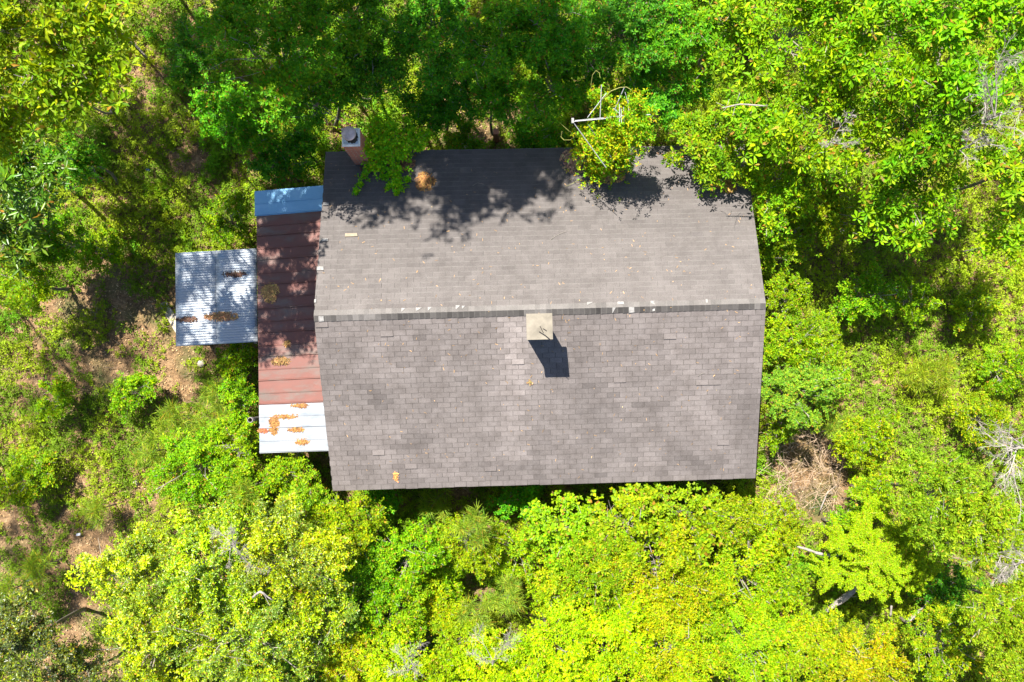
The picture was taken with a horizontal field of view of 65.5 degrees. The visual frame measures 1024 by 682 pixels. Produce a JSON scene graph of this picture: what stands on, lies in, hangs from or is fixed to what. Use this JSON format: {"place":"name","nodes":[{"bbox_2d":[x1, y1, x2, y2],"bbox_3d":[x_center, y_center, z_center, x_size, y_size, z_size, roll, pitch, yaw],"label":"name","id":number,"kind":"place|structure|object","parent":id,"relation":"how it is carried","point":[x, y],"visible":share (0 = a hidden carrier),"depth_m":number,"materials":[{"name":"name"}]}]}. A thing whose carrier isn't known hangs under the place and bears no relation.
{"place":"outdoors","nodes":[
{"label":"outdoors","id":0,"kind":"place"},
{"bbox_2d":[0,0,1023,681],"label":"ground","id":1,"kind":"structure","parent":0,"point":[102,356],"depth_m":22.67,"materials":[{"name":"brown soil"}]},
{"bbox_2d":[0,437,62,510],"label":"shrub","id":2,"kind":"object","parent":1,"relation":"on","point":[16,473],"visible":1,"depth_m":21.43,"materials":[{"name":"green plant"}]},
{"bbox_2d":[0,190,65,279],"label":"broadleaf tree","id":3,"kind":"object","parent":1,"relation":"on","point":[23,239],"visible":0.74,"depth_m":19.39,"materials":[{"name":"green plant"}]},
{"bbox_2d":[0,249,72,315],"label":"shrub","id":4,"kind":"object","parent":1,"relation":"on","point":[38,288],"visible":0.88,"depth_m":20.36,"materials":[{"name":"green plant"}]},
{"bbox_2d":[0,59,73,169],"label":"oak tree","id":5,"kind":"object","parent":1,"relation":"on","point":[17,113],"visible":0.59,"depth_m":14.07,"materials":[{"name":"green plant"}]},
{"bbox_2d":[0,123,81,230],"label":"broadleaf tree","id":6,"kind":"object","parent":1,"relation":"on","point":[30,171],"visible":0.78,"depth_m":18.18,"materials":[{"name":"green plant"}]},
{"bbox_2d":[0,577,87,681],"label":"holly tree","id":7,"kind":"object","parent":1,"relation":"on","point":[28,637],"visible":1,"depth_m":17.00,"materials":[{"name":"green plant"}]},
{"bbox_2d":[34,204,99,268],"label":"shrub","id":8,"kind":"object","parent":1,"relation":"on","point":[57,251],"visible":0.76,"depth_m":20.63,"materials":[{"name":"green plant"}]},
{"bbox_2d":[0,0,135,125],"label":"oak tree","id":9,"kind":"object","parent":1,"relation":"on","point":[51,69],"visible":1,"depth_m":12.80,"materials":[{"name":"green plant"}]},
{"bbox_2d":[37,122,120,197],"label":"shrub","id":10,"kind":"object","parent":1,"relation":"on","point":[84,157],"visible":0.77,"depth_m":20.27,"materials":[{"name":"green plant"}]},
{"bbox_2d":[22,32,140,137],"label":"oak tree","id":11,"kind":"object","parent":1,"relation":"on","point":[92,88],"visible":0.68,"depth_m":13.27,"materials":[{"name":"green plant"}]},
{"bbox_2d":[43,634,128,681],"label":"holly tree","id":12,"kind":"object","parent":1,"relation":"on","point":[73,668],"visible":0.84,"depth_m":17.82,"materials":[{"name":"green plant"}]},
{"bbox_2d":[75,222,127,280],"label":"shrub","id":13,"kind":"object","parent":1,"relation":"on","point":[113,249],"visible":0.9,"depth_m":21.73,"materials":[{"name":"green plant"}]},
{"bbox_2d":[105,370,158,423],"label":"shrub","id":14,"kind":"object","parent":1,"relation":"on","point":[141,382],"visible":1,"depth_m":21.49,"materials":[{"name":"green plant"}]},
{"bbox_2d":[63,518,204,626],"bbox_3d":[-8.858,5.579,20.319,3.261,4.400,2.538,-1,88,-1],"label":"holly tree","id":15,"kind":"object","parent":1,"relation":"on","point":[128,561],"visible":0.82,"depth_m":18.56,"materials":[{"name":"green plant"}]},
{"bbox_2d":[80,547,212,681],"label":"holly tree","id":16,"kind":"object","parent":1,"relation":"on","point":[126,634],"visible":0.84,"depth_m":18.33,"materials":[{"name":"green plant"}]},
{"bbox_2d":[141,420,238,512],"bbox_3d":[-8.305,3.318,21.352,2.768,2.539,2.438,-1,88,-1],"label":"shrub","id":17,"kind":"object","parent":1,"relation":"on","point":[197,487],"visible":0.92,"depth_m":20.58,"materials":[{"name":"green plant"}]},
{"bbox_2d":[162,13,224,94],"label":"shrub","id":18,"kind":"object","parent":1,"relation":"on","point":[185,55],"visible":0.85,"depth_m":20.38,"materials":[{"name":"green plant"}]},
{"bbox_2d":[155,490,269,629],"bbox_3d":[-6.995,5.297,20.119,2.600,4.882,3.510,-1,88,-1],"label":"holly tree","id":19,"kind":"object","parent":1,"relation":"on","point":[190,569],"visible":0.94,"depth_m":18.30,"materials":[{"name":"green plant"}]},
{"bbox_2d":[175,248,257,345],"bbox_3d":[-7.643,-1.084,21.666,2.110,2.305,2.482,-1,88,-1],"label":"corrugated awning","id":20,"kind":"object","parent":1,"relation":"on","point":[203,286],"visible":1,"depth_m":20.55,"materials":[{"name":"metal"}]},
{"bbox_2d":[200,188,251,248],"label":"shrub","id":21,"kind":"object","parent":1,"relation":"on","point":[216,221],"visible":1,"depth_m":21.07,"materials":[{"name":"green plant"}]},
{"bbox_2d":[187,68,264,145],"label":"shrub","id":22,"kind":"object","parent":1,"relation":"on","point":[225,102],"visible":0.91,"depth_m":19.74,"materials":[{"name":"green plant"}]},
{"bbox_2d":[203,413,259,478],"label":"shrub","id":23,"kind":"object","parent":1,"relation":"on","point":[244,432],"visible":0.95,"depth_m":20.62,"materials":[{"name":"green plant"}]},
{"bbox_2d":[204,457,284,521],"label":"shrub","id":24,"kind":"object","parent":1,"relation":"on","point":[231,475],"visible":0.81,"depth_m":20.43,"materials":[{"name":"green plant"}]},
{"bbox_2d":[159,580,337,681],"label":"holly tree","id":25,"kind":"object","parent":1,"relation":"on","point":[237,665],"visible":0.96,"depth_m":18.36,"materials":[{"name":"green plant"}]},
{"bbox_2d":[191,0,356,133],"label":"broadleaf tree","id":26,"kind":"object","parent":1,"relation":"on","point":[283,20],"visible":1,"depth_m":16.54,"materials":[{"name":"green plant"}]},
{"bbox_2d":[245,122,324,186],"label":"shrub","id":27,"kind":"object","parent":1,"relation":"on","point":[264,162],"visible":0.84,"depth_m":20.73,"materials":[{"name":"green plant"}]},
{"bbox_2d":[256,452,320,501],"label":"shrub","id":28,"kind":"object","parent":1,"relation":"on","point":[296,467],"visible":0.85,"depth_m":20.35,"materials":[{"name":"green plant"}]},
{"bbox_2d":[225,486,361,614],"bbox_3d":[-5.273,5.035,20.197,3.434,4.766,2.993,-1,88,-1],"label":"holly tree","id":29,"kind":"object","parent":1,"relation":"on","point":[286,526],"visible":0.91,"depth_m":18.44,"materials":[{"name":"green plant"}]},
{"bbox_2d":[255,58,363,146],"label":"broadleaf tree","id":30,"kind":"object","parent":1,"relation":"on","point":[324,94],"visible":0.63,"depth_m":18.25,"materials":[{"name":"green plant"}]},
{"bbox_2d":[281,575,368,671],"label":"holly tree","id":31,"kind":"object","parent":1,"relation":"on","point":[334,628],"visible":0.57,"depth_m":19.16,"materials":[{"name":"green plant"}]},
{"bbox_2d":[305,490,392,574],"bbox_3d":[-4.105,4.871,20.971,2.181,3.261,2.224,-1,88,-1],"label":"shrub","id":32,"kind":"object","parent":1,"relation":"on","point":[354,516],"visible":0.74,"depth_m":19.76,"materials":[{"name":"green plant"}]},
{"bbox_2d":[317,625,382,681],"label":"shrub","id":33,"kind":"object","parent":1,"relation":"on","point":[356,655],"visible":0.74,"depth_m":19.80,"materials":[{"name":"green plant"}]},
{"bbox_2d":[312,0,394,62],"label":"broadleaf tree","id":34,"kind":"object","parent":1,"relation":"on","point":[353,26],"visible":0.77,"depth_m":17.38,"materials":[{"name":"green plant"}]},
{"bbox_2d":[312,528,406,646],"bbox_3d":[-3.920,6.190,20.928,2.596,3.198,3.024,-1,88,-1],"label":"shrub","id":35,"kind":"object","parent":1,"relation":"on","point":[364,571],"visible":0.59,"depth_m":19.80,"materials":[{"name":"green plant"}]},
{"bbox_2d":[335,12,422,109],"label":"broadleaf tree","id":36,"kind":"object","parent":1,"relation":"on","point":[392,70],"visible":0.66,"depth_m":18.53,"materials":[{"name":"green plant"}]},
{"bbox_2d":[345,113,432,195],"bbox_3d":[-3.003,-4.585,20.817,2.090,4.165,2.118,-1,88,-1],"label":"climbing vine","id":37,"kind":"object","parent":1,"relation":"on","point":[388,148],"visible":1,"depth_m":19.70,"materials":[{"name":"green plant"}]},
{"bbox_2d":[355,581,434,655],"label":"shrub","id":38,"kind":"object","parent":1,"relation":"on","point":[409,616],"visible":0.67,"depth_m":20.04,"materials":[{"name":"green plant"}]},
{"bbox_2d":[368,517,451,598],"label":"shrub","id":39,"kind":"object","parent":1,"relation":"on","point":[434,555],"visible":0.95,"depth_m":19.93,"materials":[{"name":"green plant"}]},
{"bbox_2d":[361,622,468,681],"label":"shrub","id":40,"kind":"object","parent":1,"relation":"on","point":[429,662],"visible":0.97,"depth_m":19.33,"materials":[{"name":"green plant"}]},
{"bbox_2d":[391,69,449,143],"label":"shrub","id":41,"kind":"object","parent":1,"relation":"on","point":[425,103],"visible":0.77,"depth_m":20.39,"materials":[{"name":"green plant"}]},
{"bbox_2d":[378,0,493,109],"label":"broadleaf tree","id":42,"kind":"object","parent":1,"relation":"on","point":[413,17],"visible":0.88,"depth_m":18.31,"materials":[{"name":"green plant"}]},
{"bbox_2d":[402,572,487,634],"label":"shrub","id":43,"kind":"object","parent":1,"relation":"on","point":[438,609],"visible":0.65,"depth_m":20.68,"materials":[{"name":"green plant"}]},
{"bbox_2d":[425,511,506,584],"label":"shrub","id":44,"kind":"object","parent":1,"relation":"on","point":[451,543],"visible":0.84,"depth_m":20.38,"materials":[{"name":"green plant"}]},
{"bbox_2d":[437,624,538,681],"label":"shrub","id":45,"kind":"object","parent":1,"relation":"on","point":[493,675],"visible":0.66,"depth_m":19.48,"materials":[{"name":"green plant"}]},
{"bbox_2d":[444,0,537,88],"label":"broadleaf tree","id":46,"kind":"object","parent":1,"relation":"on","point":[504,52],"visible":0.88,"depth_m":18.03,"materials":[{"name":"green plant"}]},
{"bbox_2d":[466,55,524,135],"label":"shrub","id":47,"kind":"object","parent":1,"relation":"on","point":[501,106],"visible":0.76,"depth_m":19.44,"materials":[{"name":"green plant"}]},
{"bbox_2d":[255,126,765,490],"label":"house","id":48,"kind":"structure","parent":1,"relation":"on","point":[316,257],"depth_m":19.36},
{"bbox_2d":[0,0,1023,681],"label":"undergrowth","id":49,"kind":"object","parent":1,"relation":"on","point":[208,164],"visible":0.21,"depth_m":22.54,"materials":[{"name":"green plant"}]},
{"bbox_2d":[487,516,550,593],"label":"shrub","id":50,"kind":"object","parent":1,"relation":"on","point":[518,549],"visible":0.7,"depth_m":20.97,"materials":[{"name":"green plant"}]},
{"bbox_2d":[491,594,607,681],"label":"shrub","id":51,"kind":"object","parent":1,"relation":"on","point":[543,641],"visible":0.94,"depth_m":19.28,"materials":[{"name":"green plant"}]},
{"bbox_2d":[495,0,607,82],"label":"broadleaf tree","id":52,"kind":"object","parent":1,"relation":"on","point":[551,33],"visible":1,"depth_m":17.59,"materials":[{"name":"green plant"}]},
{"bbox_2d":[517,557,587,629],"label":"shrub","id":53,"kind":"object","parent":1,"relation":"on","point":[547,587],"visible":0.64,"depth_m":20.67,"materials":[{"name":"green plant"}]},
{"bbox_2d":[517,37,594,131],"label":"broadleaf tree","id":54,"kind":"object","parent":1,"relation":"on","point":[570,91],"visible":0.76,"depth_m":18.81,"materials":[{"name":"green plant"}]},
{"bbox_2d":[519,490,604,575],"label":"broadleaf tree","id":55,"kind":"object","parent":1,"relation":"on","point":[566,535],"visible":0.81,"depth_m":20.34,"materials":[{"name":"green plant"}]},
{"bbox_2d":[556,517,647,617],"bbox_3d":[2.247,5.854,20.886,2.330,3.511,2.699,-1,88,-1],"label":"shrub","id":56,"kind":"object","parent":1,"relation":"on","point":[580,579],"visible":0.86,"depth_m":19.67,"materials":[{"name":"green plant"}]},
{"bbox_2d":[560,71,662,200],"bbox_3d":[2.135,-4.656,19.974,2.159,5.952,2.189,24,88,0],"label":"climbing vine","id":57,"kind":"object","parent":1,"relation":"on","point":[606,142],"visible":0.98,"depth_m":18.08,"materials":[{"name":"green plant"}]},
{"bbox_2d":[555,586,668,681],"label":"shrub","id":58,"kind":"object","parent":1,"relation":"on","point":[623,622],"visible":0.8,"depth_m":19.37,"materials":[{"name":"green plant"}]},
{"bbox_2d":[565,0,675,77],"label":"broadleaf tree","id":59,"kind":"object","parent":1,"relation":"on","point":[617,15],"visible":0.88,"depth_m":18.26,"materials":[{"name":"green plant"}]},
{"bbox_2d":[581,481,684,574],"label":"broadleaf tree","id":60,"kind":"object","parent":1,"relation":"on","point":[633,506],"visible":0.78,"depth_m":19.91,"materials":[{"name":"green plant"}]},
{"bbox_2d":[605,55,715,143],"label":"broadleaf tree","id":61,"kind":"object","parent":1,"relation":"on","point":[664,100],"visible":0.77,"depth_m":19.40,"materials":[{"name":"green plant"}]},
{"bbox_2d":[591,512,737,644],"bbox_3d":[3.795,5.897,20.819,3.581,3.661,3.157,39,88,1],"label":"broadleaf tree","id":62,"kind":"object","parent":1,"relation":"on","point":[673,568],"visible":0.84,"depth_m":19.70,"materials":[{"name":"green plant"}]},
{"bbox_2d":[600,582,738,681],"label":"shrub","id":63,"kind":"object","parent":1,"relation":"on","point":[703,656],"visible":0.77,"depth_m":19.42,"materials":[{"name":"green plant"}]},
{"bbox_2d":[622,0,722,69],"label":"broadleaf tree","id":64,"kind":"object","parent":1,"relation":"on","point":[675,10],"visible":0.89,"depth_m":18.27,"materials":[{"name":"green plant"}]},
{"bbox_2d":[646,482,730,570],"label":"broadleaf tree","id":65,"kind":"object","parent":1,"relation":"on","point":[702,521],"visible":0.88,"depth_m":19.89,"materials":[{"name":"green plant"}]},
{"bbox_2d":[661,89,756,198],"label":"oak tree","id":66,"kind":"object","parent":1,"relation":"on","point":[713,157],"visible":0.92,"depth_m":18.99,"materials":[{"name":"green plant"}]},
{"bbox_2d":[675,0,777,93],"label":"oak tree","id":67,"kind":"object","parent":1,"relation":"on","point":[730,42],"visible":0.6,"depth_m":18.60,"materials":[{"name":"green plant"}]},
{"bbox_2d":[703,485,768,551],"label":"shrub","id":68,"kind":"object","parent":1,"relation":"on","point":[740,506],"visible":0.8,"depth_m":20.09,"materials":[{"name":"green plant"}]},
{"bbox_2d":[688,506,795,635],"bbox_3d":[5.821,6.154,21.318,2.976,2.659,3.543,-1,88,-1],"label":"shrub","id":69,"kind":"object","parent":1,"relation":"on","point":[762,551],"visible":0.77,"depth_m":20.36,"materials":[{"name":"green plant"}]},
{"bbox_2d":[699,589,807,681],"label":"shrub","id":70,"kind":"object","parent":1,"relation":"on","point":[759,637],"visible":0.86,"depth_m":20.17,"materials":[{"name":"green plant"}]},
{"bbox_2d":[722,62,825,171],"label":"oak tree","id":71,"kind":"object","parent":1,"relation":"on","point":[744,117],"visible":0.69,"depth_m":17.98,"materials":[{"name":"green plant"}]},
{"bbox_2d":[746,493,807,561],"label":"shrub","id":72,"kind":"object","parent":1,"relation":"on","point":[761,514],"visible":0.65,"depth_m":21.24,"materials":[{"name":"green plant"}]},
{"bbox_2d":[729,142,828,245],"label":"oak tree","id":73,"kind":"object","parent":1,"relation":"on","point":[784,190],"visible":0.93,"depth_m":19.35,"materials":[{"name":"green plant"}]},
{"bbox_2d":[755,208,816,272],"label":"shrub","id":74,"kind":"object","parent":1,"relation":"on","point":[776,248],"visible":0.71,"depth_m":20.53,"materials":[{"name":"green plant"}]},
{"bbox_2d":[762,262,813,323],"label":"shrub","id":75,"kind":"object","parent":1,"relation":"on","point":[776,282],"visible":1,"depth_m":20.81,"materials":[{"name":"green plant"}]},
{"bbox_2d":[763,312,826,374],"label":"shrub","id":76,"kind":"object","parent":1,"relation":"on","point":[791,352],"visible":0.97,"depth_m":20.67,"materials":[{"name":"green plant"}]},
{"bbox_2d":[714,0,882,117],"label":"oak tree","id":77,"kind":"object","parent":1,"relation":"on","point":[813,56],"visible":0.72,"depth_m":17.34,"materials":[{"name":"green plant"}]},
{"bbox_2d":[748,411,851,520],"bbox_3d":[8.181,3.539,22.261,3.285,0.981,3.389,-1,88,-1],"label":"brush pile","id":78,"kind":"object","parent":1,"relation":"on","point":[793,481],"visible":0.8,"depth_m":22.27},
{"bbox_2d":[760,357,850,435],"bbox_3d":[7.476,1.444,21.301,2.736,3.097,1.996,-1,88,-1],"label":"shrub","id":79,"kind":"object","parent":1,"relation":"on","point":[810,378],"visible":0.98,"depth_m":20.21,"materials":[{"name":"green plant"}]},
{"bbox_2d":[768,599,844,681],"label":"shrub","id":80,"kind":"object","parent":1,"relation":"on","point":[817,642],"visible":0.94,"depth_m":20.33,"materials":[{"name":"green plant"}]},
{"bbox_2d":[796,307,845,368],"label":"shrub","id":81,"kind":"object","parent":1,"relation":"on","point":[828,353],"visible":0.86,"depth_m":20.76,"materials":[{"name":"green plant"}]},
{"bbox_2d":[778,171,880,256],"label":"oak tree","id":82,"kind":"object","parent":1,"relation":"on","point":[826,219],"visible":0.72,"depth_m":20.23,"materials":[{"name":"green plant"}]},
{"bbox_2d":[758,55,926,193],"bbox_3d":[7.582,-4.693,20.073,3.736,6.013,3.446,-43,89,-2],"label":"oak tree","id":83,"kind":"object","parent":1,"relation":"on","point":[819,155],"visible":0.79,"depth_m":17.71,"materials":[{"name":"green plant"}]},
{"bbox_2d":[828,406,904,473],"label":"shrub","id":84,"kind":"object","parent":1,"relation":"on","point":[854,453],"visible":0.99,"depth_m":21.24,"materials":[{"name":"green plant"}]},
{"bbox_2d":[784,0,950,127],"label":"oak tree","id":85,"kind":"object","parent":1,"relation":"on","point":[868,14],"visible":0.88,"depth_m":16.55,"materials":[{"name":"green plant"}]},
{"bbox_2d":[820,616,915,681],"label":"shrub","id":86,"kind":"object","parent":1,"relation":"on","point":[850,669],"visible":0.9,"depth_m":20.57,"materials":[{"name":"green plant"}]},
{"bbox_2d":[829,256,906,324],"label":"shrub","id":87,"kind":"object","parent":1,"relation":"on","point":[872,283],"visible":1,"depth_m":21.30,"materials":[{"name":"green plant"}]},
{"bbox_2d":[809,489,945,603],"bbox_3d":[8.801,5.343,20.789,3.041,3.802,2.770,-36,88,-2],"label":"feathery tree","id":88,"kind":"object","parent":1,"relation":"on","point":[877,558],"visible":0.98,"depth_m":19.45,"materials":[{"name":"green plant"}]},
{"bbox_2d":[847,154,970,262],"bbox_3d":[9.271,-3.113,20.598,2.904,4.908,2.611,-1,88,-1],"label":"oak tree","id":89,"kind":"object","parent":1,"relation":"on","point":[887,211],"visible":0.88,"depth_m":18.63,"materials":[{"name":"green plant"}]},
{"bbox_2d":[884,271,945,329],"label":"shrub","id":90,"kind":"object","parent":1,"relation":"on","point":[921,289],"visible":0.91,"depth_m":21.87,"materials":[{"name":"green plant"}]},
{"bbox_2d":[862,47,1001,185],"bbox_3d":[8.977,-4.647,19.861,2.639,6.511,3.101,29,88,1],"label":"oak tree","id":91,"kind":"object","parent":1,"relation":"on","point":[936,128],"visible":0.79,"depth_m":17.23,"materials":[{"name":"green plant"}]},
{"bbox_2d":[883,444,988,562],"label":"tree","id":92,"kind":"object","parent":1,"relation":"on","point":[937,473],"visible":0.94,"depth_m":17.46,"materials":[{"name":"green plant"}]},
{"bbox_2d":[902,561,984,620],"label":"shrub","id":93,"kind":"object","parent":1,"relation":"on","point":[943,586],"visible":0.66,"depth_m":20.82,"materials":[{"name":"green plant"}]},
{"bbox_2d":[896,594,998,681],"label":"shrub","id":94,"kind":"object","parent":1,"relation":"on","point":[927,643],"visible":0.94,"depth_m":19.98,"materials":[{"name":"green plant"}]},
{"bbox_2d":[877,0,1023,124],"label":"oak tree","id":95,"kind":"object","parent":1,"relation":"on","point":[954,31],"visible":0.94,"depth_m":16.09,"materials":[{"name":"green plant"}]},
{"bbox_2d":[915,483,1023,579],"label":"tree","id":96,"kind":"object","parent":1,"relation":"on","point":[999,518],"visible":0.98,"depth_m":17.05,"materials":[{"name":"green plant"}]},
{"bbox_2d":[945,283,1002,336],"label":"shrub","id":97,"kind":"object","parent":1,"relation":"on","point":[977,309],"visible":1,"depth_m":21.84,"materials":[{"name":"green plant"}]},
{"bbox_2d":[939,389,1016,452],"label":"shrub","id":98,"kind":"object","parent":1,"relation":"on","point":[987,409],"visible":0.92,"depth_m":21.75,"materials":[{"name":"green plant"}]},
{"bbox_2d":[947,557,1023,655],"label":"tree","id":99,"kind":"object","parent":1,"relation":"on","point":[1012,626],"visible":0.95,"depth_m":17.63,"materials":[{"name":"green plant"}]},
{"bbox_2d":[948,119,1023,219],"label":"oak tree","id":100,"kind":"object","parent":1,"relation":"on","point":[1012,167],"visible":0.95,"depth_m":17.46,"materials":[{"name":"green plant"}]},
{"bbox_2d":[958,201,1023,272],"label":"oak tree","id":101,"kind":"object","parent":1,"relation":"on","point":[992,240],"visible":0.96,"depth_m":18.72,"materials":[{"name":"green plant"}]},
{"bbox_2d":[969,631,1023,681],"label":"tree","id":102,"kind":"object","parent":1,"relation":"on","point":[1008,661],"visible":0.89,"depth_m":18.36,"materials":[{"name":"green plant"}]},
{"bbox_2d":[972,340,1023,398],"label":"shrub","id":103,"kind":"object","parent":1,"relation":"on","point":[1011,382],"visible":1,"depth_m":21.74,"materials":[{"name":"green plant"}]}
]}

